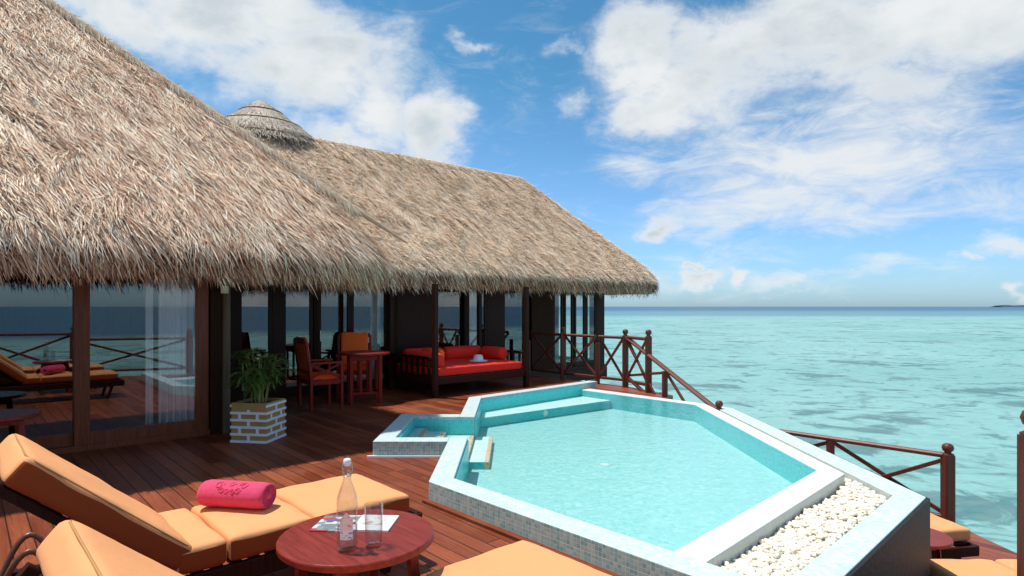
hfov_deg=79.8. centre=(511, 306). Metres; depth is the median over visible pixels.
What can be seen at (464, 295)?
glass door
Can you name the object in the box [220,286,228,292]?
wall lamp
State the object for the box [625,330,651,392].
railing
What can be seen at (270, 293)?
glass door
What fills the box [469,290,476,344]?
curtain
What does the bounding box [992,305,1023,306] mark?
island
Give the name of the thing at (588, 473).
swimming pool
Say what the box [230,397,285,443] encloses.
planter
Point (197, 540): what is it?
sun lounger
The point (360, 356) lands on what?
dining table
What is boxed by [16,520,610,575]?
sun lounger
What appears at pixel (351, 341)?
armchair
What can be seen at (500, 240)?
bungalow wing
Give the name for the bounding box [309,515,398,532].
magazine
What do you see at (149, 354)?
curtain
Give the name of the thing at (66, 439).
door
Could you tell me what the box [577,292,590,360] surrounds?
window
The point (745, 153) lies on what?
sky
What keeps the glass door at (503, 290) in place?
in the bungalow wing
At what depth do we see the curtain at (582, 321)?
15.24 m
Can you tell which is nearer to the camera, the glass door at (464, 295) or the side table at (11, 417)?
the side table at (11, 417)
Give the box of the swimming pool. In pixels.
[367,381,929,575]
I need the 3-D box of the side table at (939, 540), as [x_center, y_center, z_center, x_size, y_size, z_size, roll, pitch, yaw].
[3.530,2.249,5.380,0.567,0.506,0.567,0,0,-43]
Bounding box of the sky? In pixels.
[54,0,1023,306]
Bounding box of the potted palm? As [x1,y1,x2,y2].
[222,347,300,402]
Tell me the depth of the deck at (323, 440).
5.89 m
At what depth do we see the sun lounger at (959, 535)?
5.71 m
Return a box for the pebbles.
[719,478,886,575]
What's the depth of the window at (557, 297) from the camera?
16.68 m
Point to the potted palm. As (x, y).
(256, 380)
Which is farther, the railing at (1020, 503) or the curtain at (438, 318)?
the curtain at (438, 318)
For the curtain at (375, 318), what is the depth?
11.37 m
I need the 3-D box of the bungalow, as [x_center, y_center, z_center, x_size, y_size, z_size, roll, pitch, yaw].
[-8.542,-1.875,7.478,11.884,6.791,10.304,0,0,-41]
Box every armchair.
[293,336,345,411]
[336,332,371,396]
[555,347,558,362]
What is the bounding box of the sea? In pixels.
[559,307,1023,552]
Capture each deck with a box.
[0,375,672,575]
[950,532,1016,561]
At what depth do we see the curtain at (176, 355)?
7.11 m
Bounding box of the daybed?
[388,284,528,397]
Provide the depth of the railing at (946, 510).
7.02 m
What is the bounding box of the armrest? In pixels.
[0,532,44,575]
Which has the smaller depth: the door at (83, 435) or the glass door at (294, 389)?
the door at (83, 435)
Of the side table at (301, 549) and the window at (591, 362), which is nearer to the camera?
the side table at (301, 549)
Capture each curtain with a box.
[145,274,152,424]
[158,275,194,423]
[370,287,380,378]
[438,289,438,346]
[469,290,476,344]
[520,291,521,332]
[582,292,582,360]
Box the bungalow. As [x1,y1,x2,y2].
[0,0,407,454]
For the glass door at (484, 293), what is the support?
in the bungalow wing
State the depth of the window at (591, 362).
15.28 m
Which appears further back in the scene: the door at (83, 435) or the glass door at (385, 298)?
the glass door at (385, 298)
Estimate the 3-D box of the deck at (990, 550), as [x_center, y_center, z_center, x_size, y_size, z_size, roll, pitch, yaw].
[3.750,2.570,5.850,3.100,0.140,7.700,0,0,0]
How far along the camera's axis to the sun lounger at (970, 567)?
4.88 m
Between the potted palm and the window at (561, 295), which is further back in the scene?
the window at (561, 295)
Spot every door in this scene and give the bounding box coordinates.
[0,281,73,448]
[74,273,208,445]
[238,284,272,398]
[283,288,312,394]
[319,287,350,390]
[351,288,387,387]
[463,289,466,345]
[467,290,486,345]
[503,290,522,368]
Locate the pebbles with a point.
(796, 545)
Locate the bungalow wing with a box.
[47,100,659,402]
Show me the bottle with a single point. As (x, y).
(346, 526)
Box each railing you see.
[529,327,628,387]
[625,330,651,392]
[625,338,722,410]
[780,429,955,522]
[1017,410,1023,575]
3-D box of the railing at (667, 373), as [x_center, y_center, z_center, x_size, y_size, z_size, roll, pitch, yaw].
[2.580,1.522,10.096,0.123,1.955,2.714,0,0,-19]
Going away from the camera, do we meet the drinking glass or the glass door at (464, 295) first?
the drinking glass
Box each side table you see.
[0,408,40,436]
[276,509,433,575]
[930,528,953,558]
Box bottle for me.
[336,458,357,552]
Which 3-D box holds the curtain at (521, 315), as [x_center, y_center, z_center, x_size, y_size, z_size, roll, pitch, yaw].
[0.215,-0.100,13.862,0.049,1.400,0.096,0,0,0]
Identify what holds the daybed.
on the deck at (323, 440)
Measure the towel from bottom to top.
0.139 m
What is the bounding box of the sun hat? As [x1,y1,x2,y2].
[469,354,487,361]
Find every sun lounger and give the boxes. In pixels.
[0,433,421,575]
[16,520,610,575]
[930,513,978,558]
[930,559,1016,575]
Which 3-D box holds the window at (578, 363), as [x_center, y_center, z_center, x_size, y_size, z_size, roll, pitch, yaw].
[1.647,0.300,14.936,0.400,2.300,0.050,0,0,-42]
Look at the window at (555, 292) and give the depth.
16.73 m
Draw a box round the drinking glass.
[364,501,382,548]
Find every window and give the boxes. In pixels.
[554,292,562,368]
[555,292,555,346]
[556,292,569,360]
[563,292,573,366]
[574,292,585,366]
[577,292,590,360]
[586,292,596,364]
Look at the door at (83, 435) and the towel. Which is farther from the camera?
the door at (83, 435)
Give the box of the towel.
[196,479,276,508]
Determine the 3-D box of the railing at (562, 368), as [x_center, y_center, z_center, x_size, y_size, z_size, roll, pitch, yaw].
[1.235,0.955,12.390,0.127,1.090,2.770,0,0,-41]
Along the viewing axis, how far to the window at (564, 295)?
14.73 m
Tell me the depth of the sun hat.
11.17 m
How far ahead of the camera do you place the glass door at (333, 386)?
10.63 m
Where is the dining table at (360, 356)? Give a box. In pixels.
[338,350,389,404]

